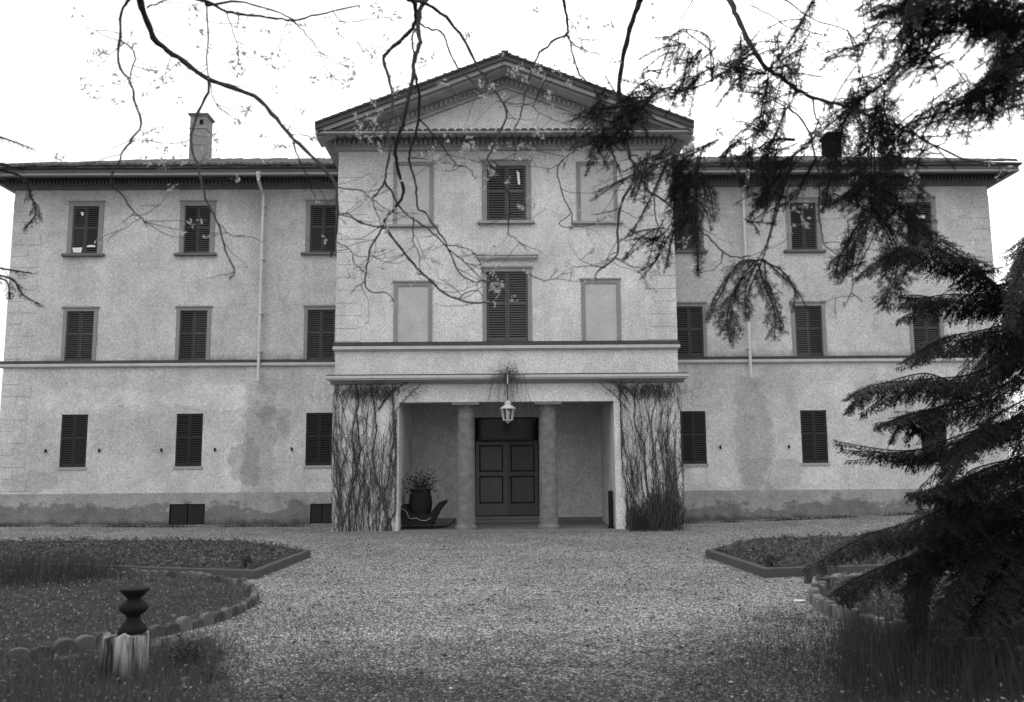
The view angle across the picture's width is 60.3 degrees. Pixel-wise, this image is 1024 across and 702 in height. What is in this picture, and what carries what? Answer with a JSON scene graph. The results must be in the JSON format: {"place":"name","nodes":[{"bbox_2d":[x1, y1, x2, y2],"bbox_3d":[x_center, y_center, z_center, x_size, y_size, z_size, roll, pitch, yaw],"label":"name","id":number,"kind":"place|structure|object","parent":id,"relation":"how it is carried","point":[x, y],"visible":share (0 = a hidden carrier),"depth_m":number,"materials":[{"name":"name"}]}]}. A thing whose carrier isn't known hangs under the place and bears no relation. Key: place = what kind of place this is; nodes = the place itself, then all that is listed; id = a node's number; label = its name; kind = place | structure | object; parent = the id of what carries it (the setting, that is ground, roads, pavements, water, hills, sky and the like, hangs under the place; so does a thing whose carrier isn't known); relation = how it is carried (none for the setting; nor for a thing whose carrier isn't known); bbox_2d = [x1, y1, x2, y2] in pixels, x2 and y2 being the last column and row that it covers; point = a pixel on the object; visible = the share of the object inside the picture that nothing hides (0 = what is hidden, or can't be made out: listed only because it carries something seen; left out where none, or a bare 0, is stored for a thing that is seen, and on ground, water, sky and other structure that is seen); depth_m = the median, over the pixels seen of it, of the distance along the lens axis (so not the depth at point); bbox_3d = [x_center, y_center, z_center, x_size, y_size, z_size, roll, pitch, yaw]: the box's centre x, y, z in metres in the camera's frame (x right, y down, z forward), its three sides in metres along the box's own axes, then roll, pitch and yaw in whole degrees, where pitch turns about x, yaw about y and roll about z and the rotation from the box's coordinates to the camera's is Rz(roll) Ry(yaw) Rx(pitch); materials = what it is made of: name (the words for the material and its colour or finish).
{"place":"outdoors","nodes":[
{"label":"outdoors","id":0,"kind":"place"},
{"bbox_2d":[0,570,250,655],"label":"ground cover","id":1,"kind":"object","parent":0,"point":[87,606],"visible":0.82,"depth_m":10.23,"materials":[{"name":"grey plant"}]},
{"bbox_2d":[0,541,139,590],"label":"tall grass","id":2,"kind":"structure","parent":1,"relation":"on","point":[21,569],"depth_m":12.58,"materials":[{"name":"plant"}]},
{"bbox_2d":[0,572,246,649],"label":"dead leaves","id":3,"kind":"object","parent":1,"relation":"on","point":[93,598],"visible":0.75,"depth_m":10.15,"materials":[{"name":"grey plant"}]},
{"bbox_2d":[80,590,677,701],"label":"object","id":4,"kind":"structure","parent":0,"point":[344,672],"depth_m":7.23,"materials":[{"name":"grey gravel"}]},
{"bbox_2d":[0,468,1023,701],"bbox_3d":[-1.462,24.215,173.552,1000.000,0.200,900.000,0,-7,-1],"label":"ground","id":5,"kind":"structure","parent":0,"point":[612,649],"depth_m":9.62,"materials":[{"name":"grey gravel"}]},
{"bbox_2d":[7,647,29,660],"bbox_3d":[-4.196,2.593,7.499,0.171,0.137,0.067,11,-12,-32],"label":"edging stone","id":6,"kind":"object","parent":5,"relation":"on","point":[19,653],"visible":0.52,"depth_m":7.48,"materials":[{"name":"grey stone"}]},
{"bbox_2d":[0,136,43,308],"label":"edge conifer","id":7,"kind":"object","parent":5,"relation":"on","point":[38,214],"visible":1,"depth_m":4.96,"materials":[{"name":"black plant"}]},
{"bbox_2d":[30,645,51,657],"bbox_3d":[-4.065,2.610,7.617,0.156,0.124,0.089,7,-10,-44],"label":"edging stone","id":8,"kind":"object","parent":5,"relation":"on","point":[46,648],"visible":0.5,"depth_m":7.59,"materials":[{"name":"grey stone"}]},
{"bbox_2d":[52,637,76,655],"bbox_3d":[-3.931,2.612,7.744,0.182,0.182,0.081,16,-8,-41],"label":"edging stone","id":9,"kind":"object","parent":5,"relation":"on","point":[63,640],"visible":0.52,"depth_m":7.71,"materials":[{"name":"grey stone"}]},
{"bbox_2d":[74,635,95,651],"bbox_3d":[-3.817,2.629,7.876,0.080,0.179,0.177,-3,-8,44],"label":"edging stone","id":10,"kind":"object","parent":5,"relation":"on","point":[83,639],"visible":0.52,"depth_m":7.86,"materials":[{"name":"grey stone"}]},
{"bbox_2d":[93,631,108,648],"bbox_3d":[-3.713,2.645,8.017,0.075,0.185,0.178,-15,-10,42],"label":"edging stone","id":11,"kind":"object","parent":5,"relation":"on","point":[98,635],"visible":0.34,"depth_m":7.97,"materials":[{"name":"grey stone"}]},
{"bbox_2d":[126,568,138,575],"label":"edging stone","id":12,"kind":"object","parent":5,"relation":"on","point":[133,570],"visible":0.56,"depth_m":13.16,"materials":[{"name":"grey stone"}]},
{"bbox_2d":[0,540,310,578],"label":"flower bed","id":13,"kind":"object","parent":5,"relation":"on","point":[294,556],"visible":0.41,"depth_m":14.18,"materials":[{"name":"grey plant"}]},
{"bbox_2d":[0,534,301,568],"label":"bedding plants","id":14,"kind":"object","parent":13,"relation":"on","point":[160,545],"visible":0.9,"depth_m":15.81,"materials":[{"name":"grey plant"}]},
{"bbox_2d":[240,554,252,568],"bbox_3d":[-4.022,3.198,13.378,0.213,0.261,0.224,0,-7,-1],"label":"plant","id":15,"kind":"object","parent":13,"relation":"on","point":[247,559],"visible":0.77,"depth_m":13.39,"materials":[{"name":"grey plant"}]},
{"bbox_2d":[148,624,165,638],"bbox_3d":[-3.418,2.708,8.469,0.073,0.158,0.173,-2,-12,26],"label":"edging stone","id":16,"kind":"object","parent":5,"relation":"on","point":[160,631],"visible":0.54,"depth_m":8.44,"materials":[{"name":"grey stone"}]},
{"bbox_2d":[0,522,330,527],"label":"weeds","id":17,"kind":"object","parent":5,"relation":"on","point":[143,525],"visible":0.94,"depth_m":24.26,"materials":[{"name":"grey plant"}]},
{"bbox_2d":[0,617,337,701],"bbox_3d":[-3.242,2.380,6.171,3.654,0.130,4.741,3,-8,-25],"label":"grass","id":18,"kind":"structure","parent":5,"relation":"on","point":[17,690],"depth_m":6.67,"materials":[{"name":"plant"}]},
{"bbox_2d":[96,629,149,683],"bbox_3d":[-2.991,2.373,6.809,0.406,0.424,0.402,0,-7,-1],"label":"tree stump","id":19,"kind":"object","parent":18,"relation":"on","point":[114,645],"visible":0.75,"depth_m":6.67,"materials":[{"name":"grey wood"}]},
{"bbox_2d":[118,586,149,634],"bbox_3d":[-2.936,2.009,6.845,0.224,0.335,0.224,0,-7,-1],"label":"turned ornament","id":20,"kind":"object","parent":19,"relation":"on","point":[134,606],"visible":1,"depth_m":6.78,"materials":[{"name":"metal"}]},
{"bbox_2d":[0,628,259,701],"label":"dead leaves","id":21,"kind":"object","parent":18,"relation":"on","point":[4,700],"visible":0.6,"depth_m":6.51,"materials":[{"name":"plant"}]},
{"bbox_2d":[158,633,219,668],"bbox_3d":[-2.625,2.442,7.202,0.449,0.311,0.438,-5,-9,30],"label":"plant","id":22,"kind":"object","parent":18,"relation":"on","point":[188,646],"visible":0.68,"depth_m":7.17,"materials":[{"name":"grey plant"}]},
{"bbox_2d":[174,662,237,683],"bbox_3d":[-2.300,2.451,6.710,0.395,0.161,0.380,-3,-8,20],"label":"plant","id":23,"kind":"object","parent":18,"relation":"on","point":[212,671],"visible":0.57,"depth_m":6.70,"materials":[{"name":"grey plant"}]},
{"bbox_2d":[164,623,178,635],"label":"edging stone","id":24,"kind":"object","parent":5,"relation":"on","point":[169,626],"visible":0.66,"depth_m":8.60,"materials":[{"name":"grey stone"}]},
{"bbox_2d":[167,571,176,576],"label":"edging stone","id":25,"kind":"object","parent":5,"relation":"on","point":[172,573],"visible":0.59,"depth_m":12.95,"materials":[{"name":"grey stone"}]},
{"bbox_2d":[177,571,185,577],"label":"edging stone","id":26,"kind":"object","parent":5,"relation":"on","point":[181,574],"visible":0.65,"depth_m":12.86,"materials":[{"name":"grey stone"}]},
{"bbox_2d":[175,616,192,632],"bbox_3d":[-3.272,2.741,8.791,0.085,0.190,0.183,-4,-7,19],"label":"edging stone","id":27,"kind":"object","parent":5,"relation":"on","point":[181,621],"visible":0.62,"depth_m":8.76,"materials":[{"name":"grey stone"}]},
{"bbox_2d":[185,571,194,578],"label":"edging stone","id":28,"kind":"object","parent":5,"relation":"on","point":[188,573],"visible":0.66,"depth_m":12.79,"materials":[{"name":"grey stone"}]},
{"bbox_2d":[193,619,203,628],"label":"edging stone","id":29,"kind":"object","parent":5,"relation":"on","point":[196,624],"visible":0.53,"depth_m":8.93,"materials":[{"name":"grey stone"}]},
{"bbox_2d":[200,573,211,579],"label":"edging stone","id":30,"kind":"object","parent":5,"relation":"on","point":[205,575],"visible":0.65,"depth_m":12.58,"materials":[{"name":"grey stone"}]},
{"bbox_2d":[199,612,214,625],"bbox_3d":[-3.159,2.789,9.125,0.067,0.170,0.176,-3,-4,22],"label":"edging stone","id":31,"kind":"object","parent":5,"relation":"on","point":[204,616],"visible":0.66,"depth_m":9.10,"materials":[{"name":"grey stone"}]},
{"bbox_2d":[212,611,224,622],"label":"edging stone","id":32,"kind":"object","parent":5,"relation":"on","point":[220,615],"visible":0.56,"depth_m":9.28,"materials":[{"name":"grey stone"}]},
{"bbox_2d":[220,607,232,619],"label":"edging stone","id":33,"kind":"object","parent":5,"relation":"on","point":[228,611],"visible":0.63,"depth_m":9.45,"materials":[{"name":"grey stone"}]},
{"bbox_2d":[229,606,237,616],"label":"edging stone","id":34,"kind":"object","parent":5,"relation":"on","point":[235,610],"visible":0.54,"depth_m":9.64,"materials":[{"name":"grey stone"}]},
{"bbox_2d":[54,0,421,281],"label":"budding tree","id":35,"kind":"object","parent":5,"relation":"on","point":[160,44],"visible":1,"depth_m":4.58,"materials":[{"name":"black plant"}]},
{"bbox_2d":[235,603,242,614],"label":"edging stone","id":36,"kind":"object","parent":5,"relation":"on","point":[240,607],"visible":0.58,"depth_m":9.80,"materials":[{"name":"grey stone"}]},
{"bbox_2d":[236,577,246,585],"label":"edging stone","id":37,"kind":"object","parent":5,"relation":"on","point":[240,580],"visible":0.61,"depth_m":11.83,"materials":[{"name":"grey stone"}]},
{"bbox_2d":[244,598,252,608],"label":"edging stone","id":38,"kind":"object","parent":5,"relation":"on","point":[249,601],"visible":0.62,"depth_m":10.15,"materials":[{"name":"grey stone"}]},
{"bbox_2d":[321,0,593,331],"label":"budding tree","id":39,"kind":"object","parent":5,"relation":"on","point":[418,18],"visible":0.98,"depth_m":4.99,"materials":[{"name":"grey plant"}]},
{"bbox_2d":[0,50,1022,533],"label":"villa","id":40,"kind":"object","parent":5,"relation":"on","point":[150,376],"visible":0.8,"depth_m":25.06,"materials":[{"name":"paint"}]},
{"bbox_2d":[44,415,99,469],"bbox_3d":[-12.428,2.585,25.038,1.560,1.565,0.190,0,-7,-1],"label":"window","id":41,"kind":"structure","parent":40,"relation":"in","point":[74,427],"depth_m":25.04,"materials":[{"name":"black wood"}]},
{"bbox_2d":[60,306,99,360],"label":"window","id":42,"kind":"structure","parent":40,"relation":"in","point":[81,337],"depth_m":25.43,"materials":[{"name":"black wood"}]},
{"bbox_2d":[61,200,105,256],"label":"window","id":43,"kind":"structure","parent":40,"relation":"in","point":[87,227],"depth_m":25.83,"materials":[{"name":"black wood"}]},
{"bbox_2d":[160,414,215,468],"bbox_3d":[-9.169,2.564,25.069,1.560,1.565,0.190,0,-7,-1],"label":"window","id":44,"kind":"structure","parent":40,"relation":"in","point":[189,426],"depth_m":25.07,"materials":[{"name":"black wood"}]},
{"bbox_2d":[175,305,212,359],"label":"window","id":45,"kind":"structure","parent":40,"relation":"in","point":[194,330],"depth_m":25.46,"materials":[{"name":"black wood"}]},
{"bbox_2d":[173,200,216,255],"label":"window","id":46,"kind":"structure","parent":40,"relation":"in","point":[201,246],"depth_m":25.86,"materials":[{"name":"black wood"}]},
{"bbox_2d":[291,413,332,467],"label":"window","id":47,"kind":"structure","parent":40,"relation":"in","point":[319,425],"depth_m":25.10,"materials":[{"name":"black wood"}]},
{"bbox_2d":[300,199,336,254],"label":"window","id":48,"kind":"structure","parent":40,"relation":"in","point":[323,220],"depth_m":25.92,"materials":[{"name":"black wood"}]},
{"bbox_2d":[303,305,335,358],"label":"window","id":49,"kind":"structure","parent":40,"relation":"in","point":[319,320],"depth_m":25.51,"materials":[{"name":"black wood"}]},
{"bbox_2d":[330,384,396,531],"bbox_3d":[-3.662,2.634,21.870,1.619,3.750,0.076,0,-7,-1],"label":"climbing vine","id":50,"kind":"object","parent":40,"relation":"attached to","point":[388,520],"visible":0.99,"depth_m":21.80,"materials":[{"name":"grey plant"}]},
{"bbox_2d":[310,381,474,410],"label":"vine tendrils","id":51,"kind":"object","parent":40,"relation":"attached to","point":[376,390],"visible":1,"depth_m":22.01,"materials":[{"name":"black plant"}]},
{"bbox_2d":[388,161,437,226],"bbox_3d":[-2.549,-4.051,22.748,1.280,1.750,0.100,0,-7,-1],"label":"blind window","id":52,"kind":"structure","parent":40,"relation":"in","point":[425,178],"depth_m":22.79,"materials":[{"name":"paint"}]},
{"bbox_2d":[392,280,433,341],"bbox_3d":[-2.516,-1.014,22.377,1.040,1.570,0.050,0,-7,-1],"label":"blind window","id":53,"kind":"structure","parent":40,"relation":"in","point":[412,313],"depth_m":22.38,"materials":[{"name":"grey paint"}]},
{"bbox_2d":[400,499,454,528],"bbox_3d":[-2.152,4.154,22.475,1.403,0.714,0.516,0,-7,-1],"label":"garden sleigh","id":54,"kind":"object","parent":40,"relation":"on","point":[408,517],"visible":0.89,"depth_m":22.24,"materials":[{"name":"metal"}]},
{"bbox_2d":[400,467,442,514],"bbox_3d":[-2.326,3.663,22.541,1.078,1.405,1.049,-3,-8,19],"label":"plant urn","id":55,"kind":"object","parent":54,"relation":"in","point":[420,500],"visible":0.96,"depth_m":22.35,"materials":[{"name":"ceramic"}]},
{"bbox_2d":[477,159,534,223],"bbox_3d":[-0.160,-4.118,22.838,1.480,1.720,0.240,0,-7,-1],"label":"window","id":56,"kind":"structure","parent":40,"relation":"in","point":[495,200],"depth_m":22.86,"materials":[{"name":"black wood"}]},
{"bbox_2d":[475,252,537,340],"bbox_3d":[-0.124,-1.390,22.457,1.600,2.300,0.290,0,-7,-1],"label":"window","id":57,"kind":"structure","parent":40,"relation":"in","point":[509,320],"depth_m":22.48,"materials":[{"name":"black wood"}]},
{"bbox_2d":[475,417,538,515],"bbox_3d":[-0.144,3.286,25.084,1.830,2.790,0.169,0,-7,-1],"label":"door","id":58,"kind":"structure","parent":40,"relation":"in","point":[506,454],"depth_m":25.08,"materials":[{"name":"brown wood"}]},
{"bbox_2d":[500,374,515,422],"bbox_3d":[-0.106,1.180,21.796,0.380,1.232,0.675,0,-7,-1],"label":"hanging lantern","id":59,"kind":"object","parent":40,"relation":"hanging from","point":[508,406],"visible":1,"depth_m":21.55,"materials":[{"name":"white metal"}]},
{"bbox_2d":[486,361,533,419],"bbox_3d":[-0.064,0.990,21.768,1.290,1.565,0.493,0,-7,-1],"label":"hanging creeper","id":60,"kind":"object","parent":40,"relation":"hanging from","point":[509,377],"visible":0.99,"depth_m":21.81,"materials":[{"name":"black plant"}]},
{"bbox_2d":[573,161,622,223],"bbox_3d":[2.201,-4.101,22.796,1.300,1.670,0.100,0,-7,-1],"label":"blind window","id":61,"kind":"structure","parent":40,"relation":"in","point":[587,207],"depth_m":22.83,"materials":[{"name":"paint"}]},
{"bbox_2d":[580,278,620,340],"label":"blind window","id":62,"kind":"structure","parent":40,"relation":"in","point":[600,302],"depth_m":22.43,"materials":[{"name":"grey paint"}]},
{"bbox_2d":[608,491,613,527],"bbox_3d":[2.479,3.976,22.146,0.160,0.930,0.156,0,-7,-1],"label":"iron post","id":63,"kind":"object","parent":40,"relation":"on","point":[610,504],"visible":1,"depth_m":22.10,"materials":[{"name":"black metal"}]},
{"bbox_2d":[581,378,701,410],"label":"vine tendrils","id":64,"kind":"object","parent":40,"relation":"attached to","point":[653,390],"visible":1,"depth_m":22.08,"materials":[{"name":"black plant"}]},
{"bbox_2d":[619,381,686,531],"bbox_3d":[3.490,2.579,21.835,1.563,3.742,0.304,0,-7,-1],"label":"climbing vine","id":65,"kind":"object","parent":40,"relation":"attached to","point":[641,521],"visible":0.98,"depth_m":21.84,"materials":[{"name":"grey plant"}]},
{"bbox_2d":[673,198,707,252],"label":"window","id":66,"kind":"structure","parent":40,"relation":"in","point":[687,250],"depth_m":25.95,"materials":[{"name":"black"}]},
{"bbox_2d":[676,302,707,356],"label":"window","id":67,"kind":"structure","parent":40,"relation":"in","point":[691,334],"depth_m":25.61,"materials":[{"name":"black wood"}]},
{"bbox_2d":[680,411,720,466],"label":"window","id":68,"kind":"structure","parent":40,"relation":"in","point":[694,429],"depth_m":25.20,"materials":[{"name":"black wood"}]},
{"bbox_2d":[783,197,825,252],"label":"window","id":69,"kind":"structure","parent":40,"relation":"in","point":[802,240],"depth_m":26.02,"materials":[{"name":"black wood"}]},
{"bbox_2d":[789,301,827,355],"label":"window","id":70,"kind":"structure","parent":40,"relation":"in","point":[807,329],"depth_m":25.63,"materials":[{"name":"black wood"}]},
{"bbox_2d":[788,410,842,465],"bbox_3d":[8.640,2.484,25.234,1.560,1.575,0.190,0,-7,-1],"label":"window","id":71,"kind":"structure","parent":40,"relation":"in","point":[813,422],"depth_m":25.23,"materials":[{"name":"black wood"}]},
{"bbox_2d":[900,196,937,251],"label":"window","id":72,"kind":"structure","parent":40,"relation":"in","point":[933,210],"depth_m":26.08,"materials":[{"name":"black"}]},
{"bbox_2d":[908,302,944,354],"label":"window","id":73,"kind":"structure","parent":40,"relation":"in","point":[918,333],"depth_m":25.66,"materials":[{"name":"black wood"}]},
{"bbox_2d":[908,410,946,463],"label":"window","id":74,"kind":"structure","parent":40,"relation":"in","point":[927,443],"depth_m":25.26,"materials":[{"name":"black"}]},
{"bbox_2d":[547,599,955,701],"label":"grass","id":75,"kind":"structure","parent":5,"relation":"on","point":[781,654],"depth_m":7.14,"materials":[{"name":"plant"}]},
{"bbox_2d":[491,0,1012,317],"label":"budding tree","id":76,"kind":"object","parent":5,"relation":"on","point":[735,14],"visible":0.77,"depth_m":4.86,"materials":[{"name":"black plant"}]},
{"bbox_2d":[558,0,1023,348],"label":"overhanging conifer","id":77,"kind":"object","parent":5,"relation":"on","point":[990,21],"visible":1,"depth_m":4.40,"materials":[{"name":"black plant"}]},
{"bbox_2d":[804,572,812,583],"bbox_3d":[4.015,3.071,11.944,0.105,0.168,0.060,2,4,-18],"label":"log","id":78,"kind":"object","parent":5,"relation":"on","point":[808,579],"visible":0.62,"depth_m":11.92,"materials":[{"name":"grey wood"}]},
{"bbox_2d":[811,583,820,592],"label":"edging log","id":79,"kind":"object","parent":5,"relation":"on","point":[818,585],"visible":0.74,"depth_m":10.84,"materials":[{"name":"wood"}]},
{"bbox_2d":[815,576,831,587],"bbox_3d":[3.991,2.976,11.295,0.200,0.165,0.200,0,-7,-1],"label":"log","id":80,"kind":"object","parent":5,"relation":"on","point":[820,578],"visible":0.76,"depth_m":11.23,"materials":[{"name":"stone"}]},
{"bbox_2d":[818,597,829,611],"bbox_3d":[3.417,2.810,9.635,0.132,0.227,0.105,-3,-6,-23],"label":"edging log","id":81,"kind":"object","parent":5,"relation":"on","point":[820,601],"visible":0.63,"depth_m":9.61,"materials":[{"name":"wood"}]},
{"bbox_2d":[823,600,834,613],"bbox_3d":[3.417,2.796,9.508,0.114,0.206,0.122,7,-7,-18],"label":"edging log","id":82,"kind":"object","parent":5,"relation":"on","point":[826,603],"visible":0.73,"depth_m":9.48,"materials":[{"name":"grey wood"}]},
{"bbox_2d":[827,604,832,615],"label":"edging log","id":83,"kind":"object","parent":5,"relation":"on","point":[829,608],"visible":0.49,"depth_m":9.35,"materials":[{"name":"wood"}]},
{"bbox_2d":[706,536,962,577],"bbox_3d":[9.701,3.617,16.208,13.377,0.181,5.002,1,-8,-11],"label":"flower bed","id":84,"kind":"object","parent":5,"relation":"on","point":[751,565],"visible":0.27,"depth_m":13.42,"materials":[{"name":"stone"}]},
{"bbox_2d":[763,552,783,565],"bbox_3d":[3.921,3.139,13.265,0.315,0.229,0.281,0,-7,-1],"label":"plant","id":85,"kind":"object","parent":84,"relation":"on","point":[773,560],"visible":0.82,"depth_m":13.24,"materials":[{"name":"grey plant"}]},
{"bbox_2d":[716,531,1020,566],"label":"bedding plants","id":86,"kind":"object","parent":84,"relation":"on","point":[784,551],"visible":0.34,"depth_m":15.20,"materials":[{"name":"grey plant"}]},
{"bbox_2d":[832,604,837,618],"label":"edging log","id":87,"kind":"object","parent":5,"relation":"on","point":[834,614],"visible":0.37,"depth_m":9.22,"materials":[{"name":"wood"}]},
{"bbox_2d":[836,605,846,620],"bbox_3d":[3.422,2.743,9.122,0.114,0.225,0.112,-9,-6,39],"label":"edging log","id":88,"kind":"object","parent":5,"relation":"on","point":[839,610],"visible":0.24,"depth_m":9.09,"materials":[{"name":"wood"}]},
{"bbox_2d":[684,510,1006,523],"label":"weeds","id":89,"kind":"object","parent":5,"relation":"on","point":[738,520],"visible":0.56,"depth_m":24.44,"materials":[{"name":"grey plant"}]},
{"bbox_2d":[843,608,848,622],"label":"edging log","id":90,"kind":"object","parent":5,"relation":"on","point":[845,610],"visible":0.27,"depth_m":8.97,"materials":[{"name":"grey wood"}]},
{"bbox_2d":[848,608,860,622],"bbox_3d":[3.454,2.708,8.868,0.116,0.232,0.112,0,-9,-41],"label":"edging log","id":91,"kind":"object","parent":5,"relation":"on","point":[856,611],"visible":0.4,"depth_m":8.83,"materials":[{"name":"grey wood"}]},
{"bbox_2d":[873,617,883,629],"bbox_3d":[3.543,2.665,8.492,0.113,0.192,0.124,-2,-7,19],"label":"edging log","id":92,"kind":"object","parent":5,"relation":"on","point":[881,619],"visible":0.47,"depth_m":8.46,"materials":[{"name":"grey wood"}]},
{"bbox_2d":[750,618,1023,701],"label":"grass","id":93,"kind":"structure","parent":5,"relation":"on","point":[974,695],"depth_m":6.24,"materials":[{"name":"plant"}]},
{"bbox_2d":[893,619,905,635],"bbox_3d":[3.627,2.628,8.250,0.132,0.220,0.121,9,-10,-27],"label":"edging log","id":94,"kind":"object","parent":5,"relation":"on","point":[899,625],"visible":0.27,"depth_m":8.21,"materials":[{"name":"wood"}]},
{"bbox_2d":[0,0,1023,462],"label":"sky","id":95,"kind":"structure","parent":0,"point":[44,54],"materials":[{"name":"white"}]},
{"bbox_2d":[52,545,979,700],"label":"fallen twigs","id":96,"kind":"object","parent":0,"point":[516,608],"visible":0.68,"depth_m":9.43,"materials":[{"name":"grey plant"}]},
{"bbox_2d":[125,553,908,701],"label":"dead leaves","id":97,"kind":"object","parent":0,"point":[516,634],"visible":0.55,"depth_m":8.87,"materials":[{"name":"plant"}]},
{"bbox_2d":[820,569,1023,652],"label":"ground cover","id":98,"kind":"object","parent":0,"point":[888,600],"visible":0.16,"depth_m":9.93,"materials":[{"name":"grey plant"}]},
{"bbox_2d":[799,115,1023,667],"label":"dark conifer","id":99,"kind":"object","parent":98,"relation":"on","point":[969,513],"visible":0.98,"depth_m":6.99,"materials":[{"name":"black plant"}]},
{"bbox_2d":[825,593,1023,701],"bbox_3d":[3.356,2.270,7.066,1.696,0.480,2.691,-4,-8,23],"label":"tall grass","id":100,"kind":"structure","parent":0,"point":[888,634],"depth_m":6.56,"materials":[{"name":"plant"}]},
{"bbox_2d":[805,625,1023,701],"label":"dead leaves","id":101,"kind":"object","parent":100,"relation":"on","point":[901,684],"visible":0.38,"depth_m":6.17,"materials":[{"name":"plant"}]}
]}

